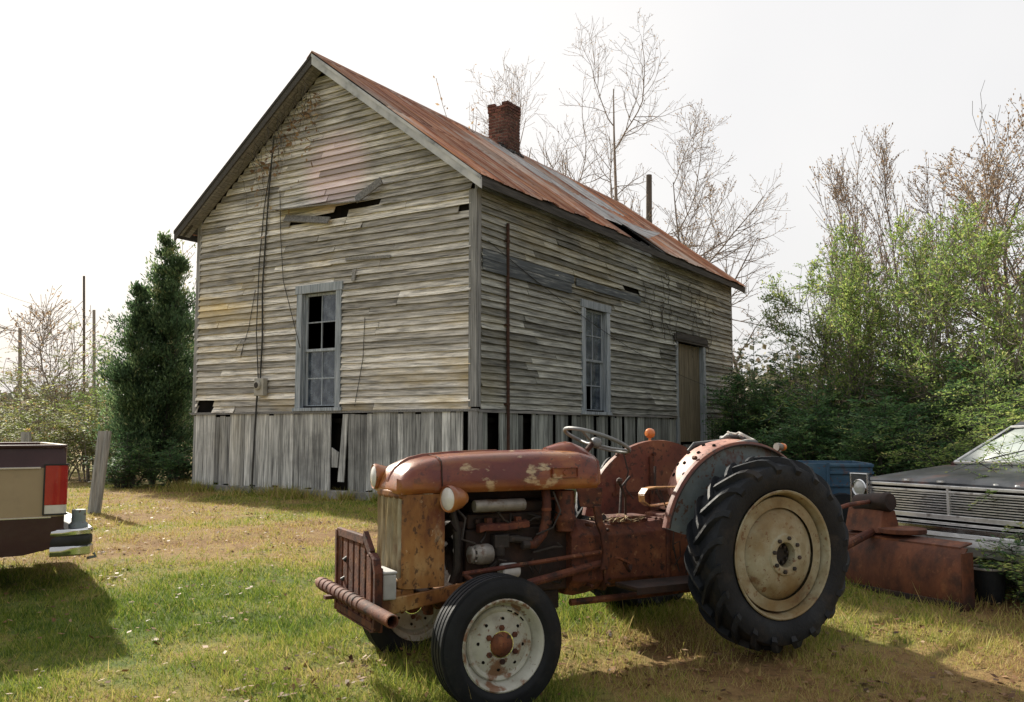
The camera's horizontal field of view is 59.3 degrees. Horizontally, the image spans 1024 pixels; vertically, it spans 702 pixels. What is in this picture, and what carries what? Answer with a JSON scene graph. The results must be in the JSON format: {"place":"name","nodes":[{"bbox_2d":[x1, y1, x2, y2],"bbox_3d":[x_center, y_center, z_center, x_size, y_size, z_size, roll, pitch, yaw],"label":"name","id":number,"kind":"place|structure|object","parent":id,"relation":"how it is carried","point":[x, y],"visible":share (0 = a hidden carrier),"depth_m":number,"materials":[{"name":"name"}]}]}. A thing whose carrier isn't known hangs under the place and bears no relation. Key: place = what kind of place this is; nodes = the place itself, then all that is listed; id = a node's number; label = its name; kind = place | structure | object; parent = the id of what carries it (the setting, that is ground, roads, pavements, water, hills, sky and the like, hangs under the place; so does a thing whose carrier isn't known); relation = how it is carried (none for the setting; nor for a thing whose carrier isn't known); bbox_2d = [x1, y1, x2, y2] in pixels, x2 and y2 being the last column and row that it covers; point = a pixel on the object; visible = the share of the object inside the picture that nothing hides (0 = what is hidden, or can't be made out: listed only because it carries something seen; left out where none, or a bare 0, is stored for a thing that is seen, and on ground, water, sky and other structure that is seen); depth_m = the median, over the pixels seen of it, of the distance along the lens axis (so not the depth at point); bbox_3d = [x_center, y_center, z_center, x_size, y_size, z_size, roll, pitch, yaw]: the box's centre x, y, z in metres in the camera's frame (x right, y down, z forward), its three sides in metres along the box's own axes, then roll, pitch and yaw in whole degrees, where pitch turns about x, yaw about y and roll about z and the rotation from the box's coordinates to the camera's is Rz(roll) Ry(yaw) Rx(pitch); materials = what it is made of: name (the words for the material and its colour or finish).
{"place":"outdoors","nodes":[
{"label":"outdoors","id":0,"kind":"place"},
{"bbox_2d":[0,432,1023,701],"bbox_3d":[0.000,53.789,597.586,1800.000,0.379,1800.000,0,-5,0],"label":"ground","id":1,"kind":"structure","parent":0,"point":[906,666],"depth_m":5.92,"materials":[{"name":"green plant"}]},
{"bbox_2d":[18,328,21,441],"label":"utility pole","id":2,"kind":"object","parent":1,"relation":"on","point":[20,357],"visible":0.33,"depth_m":46.07,"materials":[{"name":"brown wood"}]},
{"bbox_2d":[0,401,40,441],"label":"wild brush","id":3,"kind":"object","parent":1,"relation":"on","point":[8,422],"visible":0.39,"depth_m":22.07,"materials":[{"name":"green plant"}]},
{"bbox_2d":[21,432,30,441],"bbox_3d":[-7.773,1.878,14.383,0.190,1.163,0.075,0,-5,0],"label":"fence post","id":4,"kind":"object","parent":1,"relation":"on","point":[25,436],"visible":0.16,"depth_m":14.40,"materials":[{"name":"grey wood"}]},
{"bbox_2d":[0,346,80,441],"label":"wild brush","id":5,"kind":"object","parent":1,"relation":"on","point":[49,404],"visible":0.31,"depth_m":26.90,"materials":[{"name":"green plant"}]},
{"bbox_2d":[0,442,96,558],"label":"pickup truck","id":6,"kind":"object","parent":1,"relation":"on","point":[35,516],"visible":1,"depth_m":7.26,"materials":[{"name":"brown metal"}]},
{"bbox_2d":[0,384,105,480],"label":"wild brush","id":7,"kind":"object","parent":1,"relation":"on","point":[24,416],"visible":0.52,"depth_m":20.68,"materials":[{"name":"green plant"}]},
{"bbox_2d":[0,322,114,470],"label":"wild brush","id":8,"kind":"object","parent":1,"relation":"on","point":[70,391],"visible":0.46,"depth_m":24.86,"materials":[{"name":"green plant"}]},
{"bbox_2d":[0,285,122,460],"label":"bare shrub","id":9,"kind":"object","parent":1,"relation":"on","point":[48,312],"visible":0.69,"depth_m":26.14,"materials":[{"name":"brown plant"}]},
{"bbox_2d":[31,401,121,481],"bbox_3d":[-9.373,2.021,20.440,2.712,1.966,2.678,0,-5,0],"label":"wild brush","id":10,"kind":"object","parent":1,"relation":"on","point":[81,431],"visible":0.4,"depth_m":20.11,"materials":[{"name":"green plant"}]},
{"bbox_2d":[42,331,125,461],"bbox_3d":[-10.285,1.315,22.843,2.579,3.667,2.635,0,-5,0],"label":"wild brush","id":11,"kind":"object","parent":1,"relation":"on","point":[88,398],"visible":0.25,"depth_m":22.83,"materials":[{"name":"green plant"}]},
{"bbox_2d":[83,276,84,439],"bbox_3d":[-16.201,0.672,34.072,0.382,7.105,0.095,0,-5,0],"label":"utility pole","id":12,"kind":"object","parent":1,"relation":"on","point":[83,329],"visible":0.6,"depth_m":34.18,"materials":[{"name":"brown wood"}]},
{"bbox_2d":[92,310,95,451],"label":"utility pole","id":13,"kind":"object","parent":1,"relation":"on","point":[94,330],"visible":0.35,"depth_m":40.15,"materials":[{"name":"brown wood"}]},
{"bbox_2d":[1,293,91,317],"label":"overhead wire","id":14,"kind":"object","parent":13,"relation":"attached to","point":[42,306],"visible":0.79,"depth_m":45.54,"materials":[{"name":"black metal"}]},
{"bbox_2d":[87,431,111,513],"bbox_3d":[-5.912,1.746,12.889,0.282,1.196,0.075,0,-5,0],"label":"fence post","id":15,"kind":"object","parent":1,"relation":"on","point":[99,471],"visible":0.84,"depth_m":12.87,"materials":[{"name":"grey wood"}]},
{"bbox_2d":[79,429,166,488],"bbox_3d":[-7.683,2.156,18.086,1.605,1.221,1.779,-4,-6,35],"label":"brush","id":16,"kind":"object","parent":1,"relation":"on","point":[131,467],"visible":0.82,"depth_m":17.90,"materials":[{"name":"green plant"}]},
{"bbox_2d":[82,229,195,483],"bbox_3d":[-7.730,0.103,19.663,3.054,5.569,3.311,0,-5,0],"label":"cedar tree","id":17,"kind":"object","parent":1,"relation":"on","point":[151,377],"visible":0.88,"depth_m":19.20,"materials":[{"name":"green plant"}]},
{"bbox_2d":[142,434,192,488],"bbox_3d":[-6.648,2.179,17.800,1.262,1.089,1.538,2,-5,-20],"label":"brush","id":18,"kind":"object","parent":1,"relation":"on","point":[177,469],"visible":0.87,"depth_m":17.56,"materials":[{"name":"green plant"}]},
{"bbox_2d":[160,240,195,358],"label":"bare shrub","id":19,"kind":"object","parent":1,"relation":"on","point":[194,245],"visible":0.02,"depth_m":23.94,"materials":[{"name":"green plant"}]},
{"bbox_2d":[433,75,479,130],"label":"bare tree","id":20,"kind":"object","parent":1,"relation":"on","point":[447,107],"visible":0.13,"depth_m":27.79,"materials":[{"name":"brown plant"}]},
{"bbox_2d":[173,51,745,500],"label":"old house","id":21,"kind":"structure","parent":1,"relation":"on","point":[385,277],"depth_m":16.12,"materials":[{"name":"grey wood"}]},
{"bbox_2d":[292,281,344,410],"bbox_3d":[-3.373,-0.065,15.838,1.170,2.240,0.165,-3,-6,32],"label":"window","id":22,"kind":"structure","parent":21,"relation":"in","point":[318,383],"depth_m":15.89,"materials":[{"name":"paint"}]},
{"bbox_2d":[579,299,612,414],"bbox_3d":[1.588,0.147,17.452,0.165,2.180,1.300,-3,-6,32],"label":"window","id":23,"kind":"structure","parent":21,"relation":"in","point":[595,350],"depth_m":17.61,"materials":[{"name":"paint"}]},
{"bbox_2d":[671,332,707,442],"bbox_3d":[4.266,0.915,21.688,0.240,2.570,2.190,-3,-6,32],"label":"door","id":24,"kind":"structure","parent":21,"relation":"in","point":[690,396],"depth_m":21.85,"materials":[{"name":"paint"}]},
{"bbox_2d":[0,500,1023,701],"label":"fallen leaves","id":25,"kind":"object","parent":1,"relation":"on","point":[347,683],"visible":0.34,"depth_m":5.59,"materials":[{"name":"brown plant"}]},
{"bbox_2d":[0,335,1023,442],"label":"distant woods","id":26,"kind":"object","parent":1,"relation":"on","point":[9,397],"visible":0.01,"depth_m":73.31,"materials":[{"name":"green plant"}]},
{"bbox_2d":[472,51,606,171],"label":"bare tree","id":27,"kind":"object","parent":1,"relation":"on","point":[518,91],"visible":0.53,"depth_m":33.14,"materials":[{"name":"brown plant"}]},
{"bbox_2d":[466,64,623,195],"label":"bare tree","id":28,"kind":"object","parent":1,"relation":"on","point":[486,122],"visible":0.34,"depth_m":30.56,"materials":[{"name":"brown plant"}]},
{"bbox_2d":[315,426,849,701],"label":"tractor","id":29,"kind":"object","parent":1,"relation":"on","point":[744,541],"visible":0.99,"depth_m":5.54,"materials":[{"name":"orange metal"}]},
{"bbox_2d":[520,7,724,252],"bbox_3d":[4.654,-4.271,32.625,8.751,16.545,7.886,2,-5,-19],"label":"bare tree","id":30,"kind":"object","parent":1,"relation":"on","point":[615,195],"visible":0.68,"depth_m":33.16,"materials":[{"name":"brown plant"}]},
{"bbox_2d":[646,174,651,222],"bbox_3d":[5.054,-1.235,33.235,0.370,10.756,0.247,0,-5,0],"label":"pole","id":31,"kind":"object","parent":1,"relation":"on","point":[648,192],"visible":0.21,"depth_m":33.55,"materials":[{"name":"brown wood"}]},
{"bbox_2d":[622,173,785,405],"bbox_3d":[5.584,-0.985,28.368,4.658,9.273,6.811,-5,-7,42],"label":"bare tree","id":32,"kind":"object","parent":1,"relation":"on","point":[692,245],"visible":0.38,"depth_m":28.16,"materials":[{"name":"brown plant"}]},
{"bbox_2d":[637,98,795,335],"bbox_3d":[6.063,-2.425,29.812,6.674,12.379,5.974,0,-5,0],"label":"bare tree","id":33,"kind":"object","parent":1,"relation":"on","point":[722,253],"visible":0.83,"depth_m":30.10,"materials":[{"name":"brown plant"}]},
{"bbox_2d":[701,366,785,445],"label":"privet shrub","id":34,"kind":"object","parent":1,"relation":"on","point":[736,423],"visible":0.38,"depth_m":18.87,"materials":[{"name":"green plant"}]},
{"bbox_2d":[707,318,800,436],"bbox_3d":[6.037,1.146,22.496,2.272,3.944,2.476,-4,-6,39],"label":"privet shrub","id":35,"kind":"object","parent":1,"relation":"on","point":[746,371],"visible":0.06,"depth_m":22.43,"materials":[{"name":"green plant"}]},
{"bbox_2d":[733,324,846,456],"bbox_3d":[5.870,1.127,19.462,2.525,3.462,2.696,1,-5,-11],"label":"privet shrub","id":36,"kind":"object","parent":1,"relation":"on","point":[763,387],"visible":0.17,"depth_m":19.37,"materials":[{"name":"green plant"}]},
{"bbox_2d":[755,262,846,441],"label":"young tree","id":37,"kind":"object","parent":1,"relation":"on","point":[791,341],"visible":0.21,"depth_m":21.56,"materials":[{"name":"green plant"}]},
{"bbox_2d":[753,381,889,460],"bbox_3d":[5.268,1.562,15.415,2.565,2.113,2.660,0,-5,0],"label":"privet shrub","id":38,"kind":"object","parent":1,"relation":"on","point":[816,434],"visible":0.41,"depth_m":15.16,"materials":[{"name":"green plant"}]},
{"bbox_2d":[755,256,900,414],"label":"young tree","id":39,"kind":"object","parent":1,"relation":"on","point":[783,295],"visible":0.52,"depth_m":20.07,"materials":[{"name":"green plant"}]},
{"bbox_2d":[796,460,873,523],"bbox_3d":[3.227,1.725,10.545,1.734,0.864,1.240,-1,-5,8],"label":"utility trailer","id":40,"kind":"object","parent":1,"relation":"on","point":[835,475],"visible":0.23,"depth_m":10.05,"materials":[{"name":"blue paint"}]},
{"bbox_2d":[758,131,921,406],"bbox_3d":[8.670,-1.193,23.594,4.189,8.844,3.352,0,-5,0],"label":"slender sapling","id":41,"kind":"object","parent":1,"relation":"on","point":[848,201],"visible":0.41,"depth_m":24.00,"materials":[{"name":"brown plant"}]},
{"bbox_2d":[762,210,919,427],"bbox_3d":[6.374,-0.038,17.651,2.927,5.517,3.048,-1,-5,14],"label":"young tree","id":42,"kind":"object","parent":1,"relation":"on","point":[847,291],"visible":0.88,"depth_m":17.30,"materials":[{"name":"green plant"}]},
{"bbox_2d":[774,345,916,458],"bbox_3d":[6.549,1.300,18.115,2.906,2.926,2.702,4,-7,-41],"label":"privet shrub","id":43,"kind":"object","parent":1,"relation":"on","point":[845,405],"visible":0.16,"depth_m":17.62,"materials":[{"name":"green plant"}]},
{"bbox_2d":[803,158,907,413],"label":"slender sapling","id":44,"kind":"object","parent":1,"relation":"on","point":[838,204],"visible":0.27,"depth_m":23.89,"materials":[{"name":"brown plant"}]},
{"bbox_2d":[818,264,925,422],"bbox_3d":[7.681,0.428,19.121,2.226,4.795,2.553,0,-5,-5],"label":"green shrub","id":45,"kind":"object","parent":1,"relation":"on","point":[840,349],"visible":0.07,"depth_m":19.16,"materials":[{"name":"green plant"}]},
{"bbox_2d":[818,123,938,406],"bbox_3d":[9.262,-1.455,22.924,3.658,9.252,2.791,0,-5,0],"label":"slender sapling","id":46,"kind":"object","parent":1,"relation":"on","point":[885,178],"visible":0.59,"depth_m":23.26,"materials":[{"name":"brown plant"}]},
{"bbox_2d":[786,386,976,475],"bbox_3d":[5.717,1.485,13.936,2.518,1.924,2.635,0,-5,0],"label":"privet shrub","id":47,"kind":"object","parent":1,"relation":"on","point":[865,438],"visible":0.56,"depth_m":13.72,"materials":[{"name":"green plant"}]},
{"bbox_2d":[826,342,976,475],"bbox_3d":[7.090,1.251,16.405,2.912,2.813,3.143,3,-6,-29],"label":"privet shrub","id":48,"kind":"object","parent":1,"relation":"on","point":[902,394],"visible":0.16,"depth_m":16.27,"materials":[{"name":"green plant"}]},
{"bbox_2d":[841,492,974,611],"bbox_3d":[3.016,1.590,7.189,1.181,0.870,1.450,-2,-6,26],"label":"grader blade","id":49,"kind":"object","parent":1,"relation":"on","point":[888,554],"visible":0.8,"depth_m":7.25,"materials":[{"name":"orange metal"}]},
{"bbox_2d":[829,207,1003,449],"bbox_3d":[7.852,-0.044,17.385,3.308,5.499,2.956,0,-5,0],"label":"young tree","id":50,"kind":"object","parent":1,"relation":"on","point":[926,245],"visible":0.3,"depth_m":17.37,"materials":[{"name":"green plant"}]},
{"bbox_2d":[862,248,975,457],"bbox_3d":[8.089,0.281,17.864,2.814,4.880,2.864,0,-5,0],"label":"green shrub","id":51,"kind":"object","parent":1,"relation":"on","point":[914,358],"visible":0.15,"depth_m":17.54,"materials":[{"name":"green plant"}]},
{"bbox_2d":[834,194,1023,418],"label":"young tree","id":52,"kind":"object","parent":1,"relation":"on","point":[917,345],"visible":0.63,"depth_m":16.28,"materials":[{"name":"green plant"}]},
{"bbox_2d":[850,420,1023,563],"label":"derelict car","id":53,"kind":"object","parent":1,"relation":"on","point":[936,501],"visible":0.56,"depth_m":7.67,"materials":[{"name":"grey metal"}]},
{"bbox_2d":[884,152,991,416],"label":"slender sapling","id":54,"kind":"object","parent":1,"relation":"on","point":[924,203],"visible":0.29,"depth_m":22.07,"materials":[{"name":"brown plant"}]},
{"bbox_2d":[857,367,1023,475],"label":"arching shrub","id":55,"kind":"object","parent":1,"relation":"on","point":[974,429],"visible":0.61,"depth_m":11.70,"materials":[{"name":"green plant"}]},
{"bbox_2d":[876,203,1023,424],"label":"young tree","id":56,"kind":"object","parent":1,"relation":"on","point":[987,245],"visible":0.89,"depth_m":14.82,"materials":[{"name":"green plant"}]},
{"bbox_2d":[884,345,1023,467],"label":"privet shrub","id":57,"kind":"object","parent":1,"relation":"on","point":[955,369],"visible":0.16,"depth_m":14.96,"materials":[{"name":"green plant"}]},
{"bbox_2d":[898,93,1023,394],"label":"brown leaved tree","id":58,"kind":"object","parent":1,"relation":"on","point":[987,194],"visible":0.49,"depth_m":18.14,"materials":[{"name":"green plant"}]},
{"bbox_2d":[924,349,1023,444],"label":"privet shrub","id":59,"kind":"object","parent":1,"relation":"on","point":[1005,402],"visible":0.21,"depth_m":14.23,"materials":[{"name":"green plant"}]},
{"bbox_2d":[927,81,1023,384],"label":"bare tree","id":60,"kind":"object","parent":1,"relation":"on","point":[1005,275],"visible":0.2,"depth_m":21.39,"materials":[{"name":"brown plant"}]},
{"bbox_2d":[927,256,1023,402],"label":"green shrub","id":61,"kind":"object","parent":1,"relation":"on","point":[1000,321],"visible":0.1,"depth_m":16.58,"materials":[{"name":"green plant"}]},
{"bbox_2d":[936,420,1023,472],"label":"bramble","id":62,"kind":"object","parent":1,"relation":"on","point":[991,447],"visible":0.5,"depth_m":8.12,"materials":[{"name":"green plant"}]},
{"bbox_2d":[941,357,1023,451],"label":"arching shrub","id":63,"kind":"object","parent":1,"relation":"on","point":[1011,420],"visible":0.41,"depth_m":10.48,"materials":[{"name":"green plant"}]},
{"bbox_2d":[973,557,1007,604],"bbox_3d":[3.717,1.789,7.020,0.270,0.343,0.270,0,-5,0],"label":"bucket","id":64,"kind":"object","parent":1,"relation":"on","point":[990,582],"visible":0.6,"depth_m":6.92,"materials":[{"name":"rubber"}]},
{"bbox_2d":[965,456,1023,563],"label":"bramble","id":65,"kind":"object","parent":1,"relation":"on","point":[981,551],"visible":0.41,"depth_m":7.09,"materials":[{"name":"green plant"}]},
{"bbox_2d":[975,529,1023,604],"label":"shrub","id":66,"kind":"object","parent":1,"relation":"on","point":[1015,587],"visible":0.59,"depth_m":6.95,"materials":[{"name":"green plant"}]},
{"bbox_2d":[977,554,1023,613],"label":"bramble","id":67,"kind":"object","parent":1,"relation":"on","point":[1000,564],"visible":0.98,"depth_m":6.61,"materials":[{"name":"green plant"}]},
{"bbox_2d":[0,0,1023,415],"label":"sky","id":68,"kind":"structure","parent":0,"point":[117,116],"materials":[{"name":"white"}]}
]}

